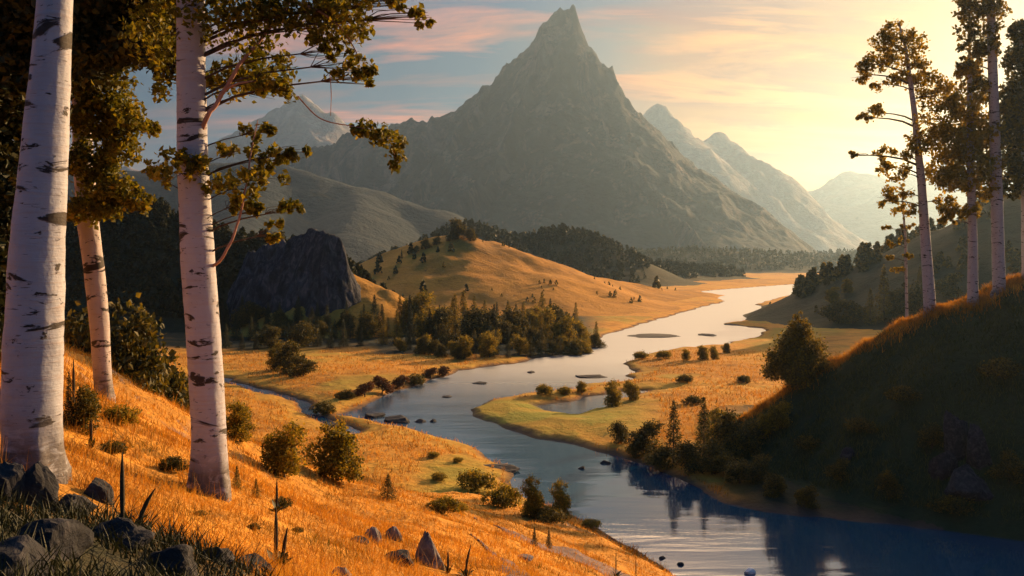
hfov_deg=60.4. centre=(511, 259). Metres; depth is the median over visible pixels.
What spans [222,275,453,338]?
hill
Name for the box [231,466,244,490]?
fir tree
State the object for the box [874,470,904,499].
bushy tree
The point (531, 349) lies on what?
fir tree
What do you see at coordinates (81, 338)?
bushy tree
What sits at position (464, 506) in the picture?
shrub
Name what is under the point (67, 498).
rock
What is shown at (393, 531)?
rock
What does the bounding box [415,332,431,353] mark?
bushy tree
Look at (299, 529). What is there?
shrub
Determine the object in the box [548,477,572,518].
bushy tree
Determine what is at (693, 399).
shrub
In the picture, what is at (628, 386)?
bushy tree
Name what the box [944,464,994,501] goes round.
rock
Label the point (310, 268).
cliff
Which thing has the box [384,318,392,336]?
fir tree
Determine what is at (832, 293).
bushy tree
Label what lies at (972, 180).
slim tree
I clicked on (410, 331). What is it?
fir tree
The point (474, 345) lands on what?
fir tree
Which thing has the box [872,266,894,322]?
fir tree
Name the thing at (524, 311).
fir tree
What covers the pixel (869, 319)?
fir tree
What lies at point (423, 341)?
bushy tree
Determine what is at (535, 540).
fir tree
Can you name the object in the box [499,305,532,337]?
bushy tree
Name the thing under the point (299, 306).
fir tree
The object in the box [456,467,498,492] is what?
shrub
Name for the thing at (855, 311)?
bushy tree
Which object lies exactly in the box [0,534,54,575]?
rock
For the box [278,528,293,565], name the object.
mullein plant
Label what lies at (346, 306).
fir tree
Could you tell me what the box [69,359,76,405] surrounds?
mullein plant
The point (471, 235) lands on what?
bushy tree
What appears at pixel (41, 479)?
rock
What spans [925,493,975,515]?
shrub
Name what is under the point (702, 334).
rock
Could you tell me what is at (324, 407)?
shrub
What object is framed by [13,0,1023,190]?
sky
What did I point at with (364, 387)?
shrub
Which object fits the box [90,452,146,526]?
mullein plant
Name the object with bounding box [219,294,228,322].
fir tree
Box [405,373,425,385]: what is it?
shrub
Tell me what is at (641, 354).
shrub
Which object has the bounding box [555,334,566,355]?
fir tree
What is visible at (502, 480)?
grass
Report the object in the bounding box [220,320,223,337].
fir tree
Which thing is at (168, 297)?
forest
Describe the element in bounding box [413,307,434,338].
bushy tree
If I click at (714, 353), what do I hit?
bushy tree
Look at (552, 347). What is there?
bushy tree
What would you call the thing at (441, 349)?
bushy tree
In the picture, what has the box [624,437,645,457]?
bushy tree
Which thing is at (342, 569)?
rock
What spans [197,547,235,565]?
rock
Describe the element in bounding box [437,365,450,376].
shrub
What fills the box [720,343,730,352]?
bushy tree
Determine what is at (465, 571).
mullein plant
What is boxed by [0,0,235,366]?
broadleaf tree
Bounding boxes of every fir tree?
[63,371,76,425]
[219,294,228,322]
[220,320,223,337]
[222,324,232,347]
[223,315,229,331]
[230,313,242,340]
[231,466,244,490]
[239,332,245,348]
[247,315,255,340]
[250,478,263,498]
[252,329,259,349]
[261,310,270,328]
[285,324,291,340]
[292,300,301,327]
[293,296,304,321]
[307,314,312,341]
[310,307,316,329]
[310,318,323,346]
[314,302,321,320]
[322,305,332,332]
[326,328,334,347]
[332,319,339,339]
[337,319,351,346]
[342,301,348,312]
[344,313,356,337]
[356,326,365,345]
[370,294,378,319]
[375,313,390,344]
[376,474,402,501]
[377,304,387,336]
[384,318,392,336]
[389,309,402,341]
[393,295,402,323]
[399,305,406,332]
[403,305,415,336]
[404,316,415,343]
[405,295,414,322]
[406,332,412,349]
[414,305,421,330]
[424,308,433,342]
[434,325,438,339]
[448,293,461,333]
[449,310,459,339]
[457,290,467,322]
[460,223,466,239]
[470,296,478,309]
[470,330,481,352]
[471,333,478,353]
[489,304,500,343]
[492,329,501,353]
[505,330,512,348]
[505,341,511,357]
[519,301,530,327]
[525,336,537,356]
[531,527,537,546]
[535,313,549,341]
[536,328,547,350]
[536,334,543,355]
[538,291,545,310]
[545,313,555,342]
[545,530,554,548]
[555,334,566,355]
[572,302,579,321]
[572,313,579,339]
[593,320,600,338]
[661,400,683,469]
[693,397,716,456]
[862,287,879,325]
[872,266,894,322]
[913,266,921,286]
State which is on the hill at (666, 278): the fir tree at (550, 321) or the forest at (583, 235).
the forest at (583, 235)
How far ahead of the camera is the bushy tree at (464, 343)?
188.01 m
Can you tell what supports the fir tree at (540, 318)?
on the ground at (532, 419)
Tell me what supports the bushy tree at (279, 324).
on the hill at (388, 299)
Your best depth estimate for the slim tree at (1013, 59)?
89.66 m
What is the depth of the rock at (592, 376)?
164.47 m
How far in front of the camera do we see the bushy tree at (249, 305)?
247.74 m
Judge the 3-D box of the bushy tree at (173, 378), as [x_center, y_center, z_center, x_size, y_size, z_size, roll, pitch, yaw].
[-20.113,9.295,51.833,5.904,7.656,5.577,0,0,-3]
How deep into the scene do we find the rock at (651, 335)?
252.42 m
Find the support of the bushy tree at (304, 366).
on the ground at (532, 419)
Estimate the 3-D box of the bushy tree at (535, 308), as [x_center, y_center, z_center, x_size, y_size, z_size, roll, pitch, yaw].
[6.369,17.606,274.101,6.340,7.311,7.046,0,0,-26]
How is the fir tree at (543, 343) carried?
on the ground at (532, 419)
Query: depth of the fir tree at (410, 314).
232.30 m
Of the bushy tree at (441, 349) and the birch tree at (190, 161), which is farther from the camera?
the bushy tree at (441, 349)
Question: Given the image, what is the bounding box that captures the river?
[224,284,1023,575]
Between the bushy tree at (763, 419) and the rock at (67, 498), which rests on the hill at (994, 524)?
the bushy tree at (763, 419)
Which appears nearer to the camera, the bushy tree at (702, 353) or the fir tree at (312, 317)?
the bushy tree at (702, 353)
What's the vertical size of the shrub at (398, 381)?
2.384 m
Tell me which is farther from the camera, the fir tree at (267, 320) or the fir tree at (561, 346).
the fir tree at (267, 320)
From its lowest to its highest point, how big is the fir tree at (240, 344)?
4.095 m
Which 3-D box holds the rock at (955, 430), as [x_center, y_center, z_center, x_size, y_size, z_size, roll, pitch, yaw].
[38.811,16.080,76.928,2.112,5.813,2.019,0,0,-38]
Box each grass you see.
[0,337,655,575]
[169,346,844,570]
[734,272,1023,422]
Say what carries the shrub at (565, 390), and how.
on the ground at (532, 419)
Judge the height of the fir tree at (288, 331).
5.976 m
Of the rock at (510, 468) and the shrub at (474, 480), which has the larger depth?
the rock at (510, 468)
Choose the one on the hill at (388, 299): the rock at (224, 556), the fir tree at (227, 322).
the fir tree at (227, 322)
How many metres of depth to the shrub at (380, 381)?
142.70 m
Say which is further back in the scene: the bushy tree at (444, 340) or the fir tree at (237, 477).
the bushy tree at (444, 340)
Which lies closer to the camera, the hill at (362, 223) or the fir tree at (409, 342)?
the fir tree at (409, 342)
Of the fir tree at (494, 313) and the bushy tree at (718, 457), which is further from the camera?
the fir tree at (494, 313)
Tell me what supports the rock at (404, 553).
on the ground at (532, 419)
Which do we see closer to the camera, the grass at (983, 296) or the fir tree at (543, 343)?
the grass at (983, 296)
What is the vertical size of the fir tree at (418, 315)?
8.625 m
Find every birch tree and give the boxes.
[0,0,72,483]
[66,54,162,402]
[117,0,436,501]
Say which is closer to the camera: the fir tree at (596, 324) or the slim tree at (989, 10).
the slim tree at (989, 10)
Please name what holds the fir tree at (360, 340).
on the ground at (532, 419)
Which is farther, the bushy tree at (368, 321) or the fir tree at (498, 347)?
the bushy tree at (368, 321)
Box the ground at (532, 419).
[0,273,943,575]
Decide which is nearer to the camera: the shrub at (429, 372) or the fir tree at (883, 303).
the shrub at (429, 372)
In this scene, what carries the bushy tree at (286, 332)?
on the ground at (532, 419)
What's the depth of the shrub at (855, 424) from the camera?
83.57 m
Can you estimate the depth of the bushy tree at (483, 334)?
199.80 m
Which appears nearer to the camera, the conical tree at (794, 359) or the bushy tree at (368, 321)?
the conical tree at (794, 359)
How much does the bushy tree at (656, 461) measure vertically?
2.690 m
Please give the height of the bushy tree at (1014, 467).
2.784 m
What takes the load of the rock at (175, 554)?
on the ground at (532, 419)
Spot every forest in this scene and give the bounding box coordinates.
[64,196,394,320]
[355,231,476,301]
[359,217,745,282]
[623,244,856,270]
[652,187,1020,299]
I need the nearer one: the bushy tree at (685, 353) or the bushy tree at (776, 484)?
the bushy tree at (776, 484)
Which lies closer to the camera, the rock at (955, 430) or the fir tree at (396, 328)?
the rock at (955, 430)
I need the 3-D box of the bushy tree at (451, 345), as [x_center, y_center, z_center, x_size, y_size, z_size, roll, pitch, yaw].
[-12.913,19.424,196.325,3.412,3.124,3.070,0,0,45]
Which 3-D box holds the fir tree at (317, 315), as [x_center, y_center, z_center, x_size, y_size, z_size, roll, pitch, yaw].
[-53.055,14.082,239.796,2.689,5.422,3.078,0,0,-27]
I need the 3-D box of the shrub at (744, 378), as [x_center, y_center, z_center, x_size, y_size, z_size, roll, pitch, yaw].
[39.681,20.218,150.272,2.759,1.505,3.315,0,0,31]
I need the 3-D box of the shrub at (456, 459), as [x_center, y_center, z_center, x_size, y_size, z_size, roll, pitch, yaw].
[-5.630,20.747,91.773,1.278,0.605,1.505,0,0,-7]
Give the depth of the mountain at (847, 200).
6870.60 m
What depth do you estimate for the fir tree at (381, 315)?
234.04 m
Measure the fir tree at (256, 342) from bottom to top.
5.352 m
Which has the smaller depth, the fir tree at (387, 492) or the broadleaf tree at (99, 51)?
the broadleaf tree at (99, 51)
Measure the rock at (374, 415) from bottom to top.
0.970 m
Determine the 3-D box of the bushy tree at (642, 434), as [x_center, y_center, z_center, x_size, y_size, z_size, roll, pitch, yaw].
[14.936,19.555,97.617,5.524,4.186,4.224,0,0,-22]
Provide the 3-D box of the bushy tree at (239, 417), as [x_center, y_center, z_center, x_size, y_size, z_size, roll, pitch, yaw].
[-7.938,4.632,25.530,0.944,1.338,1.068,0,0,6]
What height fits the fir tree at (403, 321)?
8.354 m
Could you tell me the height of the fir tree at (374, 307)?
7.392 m
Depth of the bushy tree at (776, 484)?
79.90 m
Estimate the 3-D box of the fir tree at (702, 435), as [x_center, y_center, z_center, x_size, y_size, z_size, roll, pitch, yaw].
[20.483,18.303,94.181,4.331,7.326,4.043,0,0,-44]
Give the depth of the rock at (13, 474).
6.70 m
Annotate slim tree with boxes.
[848,18,966,316]
[881,198,915,318]
[930,47,1010,306]
[951,0,1023,298]
[998,18,1023,279]
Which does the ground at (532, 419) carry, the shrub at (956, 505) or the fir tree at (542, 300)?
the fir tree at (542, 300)
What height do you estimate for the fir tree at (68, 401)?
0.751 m
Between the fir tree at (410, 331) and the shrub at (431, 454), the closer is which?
the shrub at (431, 454)
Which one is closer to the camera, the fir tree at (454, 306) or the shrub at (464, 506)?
the shrub at (464, 506)
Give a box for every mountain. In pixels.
[120,94,350,170]
[283,4,816,254]
[643,103,872,253]
[808,161,1012,245]
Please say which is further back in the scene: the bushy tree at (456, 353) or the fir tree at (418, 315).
the fir tree at (418, 315)
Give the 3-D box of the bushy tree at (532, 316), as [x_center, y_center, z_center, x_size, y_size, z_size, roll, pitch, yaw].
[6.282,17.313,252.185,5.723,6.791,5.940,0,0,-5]
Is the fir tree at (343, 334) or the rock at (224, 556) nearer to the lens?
the rock at (224, 556)
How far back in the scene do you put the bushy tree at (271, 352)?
167.79 m
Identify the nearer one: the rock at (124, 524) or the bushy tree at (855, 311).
the rock at (124, 524)
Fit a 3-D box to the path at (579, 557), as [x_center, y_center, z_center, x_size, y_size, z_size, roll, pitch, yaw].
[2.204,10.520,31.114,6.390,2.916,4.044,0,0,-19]
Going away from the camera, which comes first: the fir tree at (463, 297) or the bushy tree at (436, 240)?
the fir tree at (463, 297)
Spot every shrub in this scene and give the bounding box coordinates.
[100,440,128,454]
[102,403,141,425]
[158,454,189,470]
[194,510,207,515]
[247,523,261,530]
[270,496,293,508]
[291,526,304,532]
[308,400,336,414]
[334,389,355,399]
[351,380,376,396]
[372,375,394,393]
[391,374,410,388]
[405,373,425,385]
[421,367,438,378]
[425,494,460,513]
[427,451,439,457]
[430,471,450,480]
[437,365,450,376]
[452,456,463,462]
[455,500,469,514]
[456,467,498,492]
[480,479,523,508]
[522,504,569,524]
[535,383,553,394]
[557,385,571,394]
[580,518,601,529]
[632,349,649,358]
[655,350,672,358]
[674,374,693,381]
[681,395,702,404]
[736,374,751,382]
[793,433,822,449]
[842,415,879,433]
[883,384,921,401]
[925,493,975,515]
[976,355,1023,378]
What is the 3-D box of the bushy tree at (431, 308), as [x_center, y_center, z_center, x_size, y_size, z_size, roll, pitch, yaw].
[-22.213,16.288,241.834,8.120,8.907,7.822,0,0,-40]
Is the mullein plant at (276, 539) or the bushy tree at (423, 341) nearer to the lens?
the mullein plant at (276, 539)
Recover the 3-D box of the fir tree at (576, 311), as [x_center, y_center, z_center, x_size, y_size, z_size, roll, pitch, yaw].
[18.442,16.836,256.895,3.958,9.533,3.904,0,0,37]
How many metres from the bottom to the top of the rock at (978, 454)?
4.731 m
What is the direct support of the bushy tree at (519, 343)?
on the ground at (532, 419)
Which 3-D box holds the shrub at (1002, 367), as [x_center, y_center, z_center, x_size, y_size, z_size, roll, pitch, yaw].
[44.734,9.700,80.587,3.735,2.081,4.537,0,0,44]
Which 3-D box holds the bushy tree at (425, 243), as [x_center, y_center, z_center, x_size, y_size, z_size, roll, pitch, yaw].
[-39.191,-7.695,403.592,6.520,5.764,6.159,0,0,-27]
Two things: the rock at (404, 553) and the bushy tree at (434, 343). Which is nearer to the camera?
the rock at (404, 553)
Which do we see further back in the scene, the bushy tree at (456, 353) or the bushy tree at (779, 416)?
the bushy tree at (456, 353)
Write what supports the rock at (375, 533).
on the ground at (532, 419)
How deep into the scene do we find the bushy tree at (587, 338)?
213.40 m
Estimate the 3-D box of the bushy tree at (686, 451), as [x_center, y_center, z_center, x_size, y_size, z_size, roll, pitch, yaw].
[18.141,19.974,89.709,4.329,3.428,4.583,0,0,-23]
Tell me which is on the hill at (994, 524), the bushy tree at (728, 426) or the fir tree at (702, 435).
the bushy tree at (728, 426)
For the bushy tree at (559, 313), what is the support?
on the ground at (532, 419)
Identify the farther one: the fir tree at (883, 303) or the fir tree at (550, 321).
the fir tree at (883, 303)
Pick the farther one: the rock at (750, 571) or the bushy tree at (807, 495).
the bushy tree at (807, 495)
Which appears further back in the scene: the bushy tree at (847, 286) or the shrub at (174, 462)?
the bushy tree at (847, 286)
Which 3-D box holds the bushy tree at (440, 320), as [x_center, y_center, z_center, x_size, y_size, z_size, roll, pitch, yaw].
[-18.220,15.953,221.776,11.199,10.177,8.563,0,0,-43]
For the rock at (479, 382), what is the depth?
156.41 m
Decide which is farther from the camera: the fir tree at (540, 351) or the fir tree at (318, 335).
the fir tree at (318, 335)
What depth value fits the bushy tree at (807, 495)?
77.02 m
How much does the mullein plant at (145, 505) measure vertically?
0.401 m
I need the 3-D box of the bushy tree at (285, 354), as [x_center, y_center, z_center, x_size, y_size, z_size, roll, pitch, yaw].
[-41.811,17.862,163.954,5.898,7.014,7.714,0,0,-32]
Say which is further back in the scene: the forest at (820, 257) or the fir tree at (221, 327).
the forest at (820, 257)
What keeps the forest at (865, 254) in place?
on the hill at (945, 240)
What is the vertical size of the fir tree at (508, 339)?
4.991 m
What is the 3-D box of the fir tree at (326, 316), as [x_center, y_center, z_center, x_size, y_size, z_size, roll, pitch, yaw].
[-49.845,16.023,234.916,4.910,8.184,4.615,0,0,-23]
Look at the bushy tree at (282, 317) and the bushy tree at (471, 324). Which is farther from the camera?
the bushy tree at (282, 317)
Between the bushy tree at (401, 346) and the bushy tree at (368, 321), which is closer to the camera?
the bushy tree at (401, 346)
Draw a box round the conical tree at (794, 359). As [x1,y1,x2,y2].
[759,310,834,389]
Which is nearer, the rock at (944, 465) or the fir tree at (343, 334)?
the rock at (944, 465)
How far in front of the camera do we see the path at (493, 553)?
19.26 m
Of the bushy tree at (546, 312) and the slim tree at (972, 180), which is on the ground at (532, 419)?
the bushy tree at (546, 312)
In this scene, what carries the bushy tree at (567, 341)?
on the ground at (532, 419)
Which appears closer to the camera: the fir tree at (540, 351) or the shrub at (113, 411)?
the shrub at (113, 411)
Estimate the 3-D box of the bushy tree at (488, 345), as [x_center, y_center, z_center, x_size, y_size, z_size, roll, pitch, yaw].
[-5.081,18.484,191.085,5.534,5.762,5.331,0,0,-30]
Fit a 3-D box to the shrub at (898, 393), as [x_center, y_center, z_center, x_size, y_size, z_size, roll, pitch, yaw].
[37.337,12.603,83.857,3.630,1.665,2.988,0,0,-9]
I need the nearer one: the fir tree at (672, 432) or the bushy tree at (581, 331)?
the fir tree at (672, 432)
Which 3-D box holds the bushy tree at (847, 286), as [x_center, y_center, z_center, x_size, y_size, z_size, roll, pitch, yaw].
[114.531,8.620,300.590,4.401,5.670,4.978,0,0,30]
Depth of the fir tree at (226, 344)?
209.90 m
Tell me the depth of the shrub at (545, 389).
138.09 m
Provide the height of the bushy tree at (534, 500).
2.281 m
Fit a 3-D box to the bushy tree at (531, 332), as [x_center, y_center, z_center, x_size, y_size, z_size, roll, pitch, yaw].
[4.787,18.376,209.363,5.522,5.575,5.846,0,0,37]
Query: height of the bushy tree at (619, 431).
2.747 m
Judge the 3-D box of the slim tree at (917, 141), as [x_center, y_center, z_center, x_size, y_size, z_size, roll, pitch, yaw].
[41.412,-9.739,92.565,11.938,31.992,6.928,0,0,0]
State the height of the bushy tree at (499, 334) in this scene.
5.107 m
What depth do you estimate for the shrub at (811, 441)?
86.71 m
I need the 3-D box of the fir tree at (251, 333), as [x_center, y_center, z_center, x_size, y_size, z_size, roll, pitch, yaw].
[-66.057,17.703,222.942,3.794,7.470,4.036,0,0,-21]
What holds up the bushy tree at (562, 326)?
on the ground at (532, 419)
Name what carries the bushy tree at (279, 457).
on the ground at (532, 419)
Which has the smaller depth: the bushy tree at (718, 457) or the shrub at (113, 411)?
the shrub at (113, 411)
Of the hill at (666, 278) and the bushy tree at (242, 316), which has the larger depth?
the hill at (666, 278)
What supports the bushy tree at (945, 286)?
on the hill at (945, 240)
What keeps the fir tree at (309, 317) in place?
on the ground at (532, 419)
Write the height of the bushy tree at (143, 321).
9.783 m
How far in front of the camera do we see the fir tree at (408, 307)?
243.73 m
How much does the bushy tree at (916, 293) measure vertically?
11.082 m
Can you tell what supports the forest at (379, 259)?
on the hill at (481, 270)
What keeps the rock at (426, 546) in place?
on the ground at (532, 419)
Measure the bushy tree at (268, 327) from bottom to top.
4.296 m
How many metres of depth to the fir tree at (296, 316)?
236.71 m
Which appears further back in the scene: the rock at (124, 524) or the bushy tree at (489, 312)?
the bushy tree at (489, 312)
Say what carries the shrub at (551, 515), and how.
on the ground at (532, 419)
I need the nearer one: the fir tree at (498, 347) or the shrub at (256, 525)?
the shrub at (256, 525)
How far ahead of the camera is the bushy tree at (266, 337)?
208.84 m
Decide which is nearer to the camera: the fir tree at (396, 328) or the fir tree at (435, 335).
the fir tree at (435, 335)
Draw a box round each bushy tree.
[63,384,103,434]
[64,300,153,390]
[87,291,188,408]
[115,332,189,408]
[157,353,188,408]
[225,398,258,442]
[228,305,250,329]
[244,299,266,321]
[252,326,283,347]
[257,418,307,477]
[258,324,273,332]
[265,340,284,370]
[270,309,293,327]
[271,318,287,337]
[271,337,305,374]
[283,323,311,341]
[285,355,319,376]
[287,319,319,348]
[298,417,364,482]
[312,320,328,339]
[333,311,357,327]
[355,311,381,339]
[393,338,407,350]
[401,288,435,326]
[412,336,431,354]
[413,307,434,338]
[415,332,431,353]
[420,238,431,248]
[420,304,458,341]
[423,303,437,313]
[426,339,439,354]
[432,236,440,244]
[434,344,447,356]
[435,305,452,332]
[438,335,453,347]
[445,217,466,238]
[447,341,456,352]
[450,346,465,359]
[453,334,474,357]
[454,303,495,342]
[466,228,476,240]
[470,306,505,339]
[476,330,494,350]
[478,334,498,356]
[493,329,502,344]
[498,319,524,343]
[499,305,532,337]
[509,332,528,354]
[518,473,544,517]
[524,326,544,347]
[525,305,541,314]
[526,309,538,329]
[532,305,555,335]
[543,303,571,324]
[544,341,559,354]
[545,314,578,344]
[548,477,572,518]
[558,335,572,349]
[563,339,584,355]
[574,319,591,342]
[575,334,591,345]
[575,380,587,392]
[579,338,593,353]
[588,332,607,347]
[603,379,623,406]
[607,419,629,443]
[622,379,639,399]
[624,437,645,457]
[626,416,664,453]
[643,444,675,471]
[668,439,705,474]
[681,348,691,360]
[694,438,733,475]
[696,345,708,359]
[706,405,725,436]
[707,407,751,460]
[709,346,719,358]
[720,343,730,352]
[720,456,761,484]
[731,418,767,454]
[747,453,772,481]
[754,412,773,438]
[761,472,790,497]
[767,398,792,430]
[794,485,820,508]
[818,297,847,322]
[824,285,840,302]
[824,456,850,482]
[834,297,869,323]
[840,277,852,292]
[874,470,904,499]
[882,286,915,319]
[899,279,942,313]
[915,422,943,448]
[934,272,966,298]
[985,447,1023,483]
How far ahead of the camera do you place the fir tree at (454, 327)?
225.92 m
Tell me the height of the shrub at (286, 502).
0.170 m
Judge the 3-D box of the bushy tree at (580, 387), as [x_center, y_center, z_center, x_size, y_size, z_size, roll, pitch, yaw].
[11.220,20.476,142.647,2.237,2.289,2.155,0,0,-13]
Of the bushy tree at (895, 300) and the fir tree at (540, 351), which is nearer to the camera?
the fir tree at (540, 351)
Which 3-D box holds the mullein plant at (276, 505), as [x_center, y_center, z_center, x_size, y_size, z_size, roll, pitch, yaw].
[-3.162,3.152,11.717,0.270,0.469,0.275,0,0,-43]
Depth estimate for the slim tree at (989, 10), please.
89.58 m
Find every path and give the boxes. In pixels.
[470,533,529,575]
[474,517,629,575]
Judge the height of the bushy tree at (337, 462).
1.995 m
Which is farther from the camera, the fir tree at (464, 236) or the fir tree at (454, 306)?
the fir tree at (464, 236)
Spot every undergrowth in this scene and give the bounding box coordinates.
[0,479,283,575]
[380,223,951,311]
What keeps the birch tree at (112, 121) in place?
on the ground at (532, 419)
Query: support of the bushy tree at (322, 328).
on the ground at (532, 419)
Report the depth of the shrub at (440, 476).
83.92 m
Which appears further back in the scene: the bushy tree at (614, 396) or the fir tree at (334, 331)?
the fir tree at (334, 331)
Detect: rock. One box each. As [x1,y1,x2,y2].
[0,461,25,501]
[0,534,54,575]
[16,518,93,560]
[24,461,58,508]
[53,494,96,516]
[83,477,113,504]
[91,517,154,550]
[143,544,197,575]
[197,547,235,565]
[237,553,273,575]
[331,566,351,575]
[350,536,368,544]
[364,412,384,417]
[364,527,381,542]
[384,415,409,423]
[385,526,401,541]
[386,549,413,566]
[414,531,444,569]
[415,419,425,422]
[472,381,486,383]
[484,463,519,472]
[518,554,533,561]
[575,374,606,378]
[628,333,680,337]
[698,333,716,335]
[744,568,755,573]
[840,447,855,459]
[928,450,957,480]
[943,410,968,460]
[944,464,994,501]
[966,423,992,470]
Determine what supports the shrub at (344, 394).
on the ground at (532, 419)
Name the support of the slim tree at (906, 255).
on the hill at (994, 524)
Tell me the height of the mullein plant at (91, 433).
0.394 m
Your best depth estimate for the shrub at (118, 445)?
11.08 m
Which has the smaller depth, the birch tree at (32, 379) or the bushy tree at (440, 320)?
the birch tree at (32, 379)
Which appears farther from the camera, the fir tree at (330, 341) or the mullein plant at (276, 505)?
the fir tree at (330, 341)
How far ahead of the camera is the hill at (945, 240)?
299.16 m
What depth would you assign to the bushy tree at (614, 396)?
129.07 m
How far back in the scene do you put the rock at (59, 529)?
5.29 m
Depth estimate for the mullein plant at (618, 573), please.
30.44 m
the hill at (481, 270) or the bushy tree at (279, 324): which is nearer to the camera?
the bushy tree at (279, 324)
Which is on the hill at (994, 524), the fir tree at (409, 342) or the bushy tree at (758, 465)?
the bushy tree at (758, 465)
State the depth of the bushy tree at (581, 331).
226.76 m
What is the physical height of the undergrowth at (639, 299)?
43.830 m
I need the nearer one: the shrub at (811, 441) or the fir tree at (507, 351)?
the shrub at (811, 441)
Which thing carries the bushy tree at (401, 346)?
on the ground at (532, 419)
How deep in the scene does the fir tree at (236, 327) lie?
229.46 m
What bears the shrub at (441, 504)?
on the ground at (532, 419)
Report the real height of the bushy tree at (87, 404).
0.688 m
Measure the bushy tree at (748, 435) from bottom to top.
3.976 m
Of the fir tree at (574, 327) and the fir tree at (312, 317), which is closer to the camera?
the fir tree at (574, 327)
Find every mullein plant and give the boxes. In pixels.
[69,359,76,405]
[86,418,94,447]
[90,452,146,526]
[135,488,154,525]
[267,508,288,565]
[270,479,287,512]
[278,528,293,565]
[442,553,452,572]
[456,545,473,575]
[609,558,623,575]
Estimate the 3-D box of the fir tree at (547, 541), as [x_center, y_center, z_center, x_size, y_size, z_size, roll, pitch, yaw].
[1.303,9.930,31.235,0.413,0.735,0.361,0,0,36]
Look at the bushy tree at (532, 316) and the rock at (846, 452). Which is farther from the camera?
the bushy tree at (532, 316)
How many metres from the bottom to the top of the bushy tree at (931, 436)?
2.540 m
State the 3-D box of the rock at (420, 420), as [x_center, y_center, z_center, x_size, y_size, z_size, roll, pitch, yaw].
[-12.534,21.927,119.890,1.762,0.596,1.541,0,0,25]
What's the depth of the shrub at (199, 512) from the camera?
9.11 m
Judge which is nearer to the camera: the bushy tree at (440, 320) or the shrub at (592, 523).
the shrub at (592, 523)
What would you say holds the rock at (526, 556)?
on the ground at (532, 419)
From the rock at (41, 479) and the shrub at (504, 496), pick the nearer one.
the rock at (41, 479)
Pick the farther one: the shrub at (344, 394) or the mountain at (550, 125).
the mountain at (550, 125)
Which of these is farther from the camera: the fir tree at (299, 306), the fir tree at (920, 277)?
the fir tree at (920, 277)
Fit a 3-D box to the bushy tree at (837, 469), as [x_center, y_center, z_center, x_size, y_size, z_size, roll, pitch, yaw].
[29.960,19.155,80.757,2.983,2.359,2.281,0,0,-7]
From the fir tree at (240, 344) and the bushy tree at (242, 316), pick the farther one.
the bushy tree at (242, 316)
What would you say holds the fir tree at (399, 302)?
on the hill at (388, 299)
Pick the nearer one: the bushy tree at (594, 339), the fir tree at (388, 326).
the bushy tree at (594, 339)
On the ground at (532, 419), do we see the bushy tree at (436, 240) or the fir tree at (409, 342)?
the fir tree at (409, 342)
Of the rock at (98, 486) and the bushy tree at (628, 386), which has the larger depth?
the bushy tree at (628, 386)
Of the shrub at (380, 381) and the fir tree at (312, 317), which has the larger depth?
the fir tree at (312, 317)
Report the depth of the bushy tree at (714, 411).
102.38 m
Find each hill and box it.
[64,215,254,334]
[67,160,467,262]
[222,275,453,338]
[359,235,723,315]
[441,227,759,285]
[646,251,854,272]
[717,284,1023,540]
[743,196,1020,329]
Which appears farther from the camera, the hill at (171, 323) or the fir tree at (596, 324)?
the hill at (171, 323)
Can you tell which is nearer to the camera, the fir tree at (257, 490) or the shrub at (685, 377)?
the fir tree at (257, 490)
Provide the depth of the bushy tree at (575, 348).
203.43 m
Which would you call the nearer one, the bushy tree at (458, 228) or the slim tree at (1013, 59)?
the slim tree at (1013, 59)
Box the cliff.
[226,228,360,327]
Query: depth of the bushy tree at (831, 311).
276.44 m
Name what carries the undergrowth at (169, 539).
on the ground at (532, 419)
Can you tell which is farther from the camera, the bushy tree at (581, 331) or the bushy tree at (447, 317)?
the bushy tree at (447, 317)
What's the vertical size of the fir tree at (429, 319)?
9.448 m
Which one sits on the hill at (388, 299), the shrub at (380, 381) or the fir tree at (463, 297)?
the fir tree at (463, 297)
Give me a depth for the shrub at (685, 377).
151.55 m
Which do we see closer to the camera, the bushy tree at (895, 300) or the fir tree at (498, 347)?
the fir tree at (498, 347)
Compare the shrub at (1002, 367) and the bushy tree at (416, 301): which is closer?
the shrub at (1002, 367)
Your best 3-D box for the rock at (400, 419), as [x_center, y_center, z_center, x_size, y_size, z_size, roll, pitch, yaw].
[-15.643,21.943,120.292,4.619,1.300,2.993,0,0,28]
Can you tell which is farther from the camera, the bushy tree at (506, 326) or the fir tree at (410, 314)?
the fir tree at (410, 314)

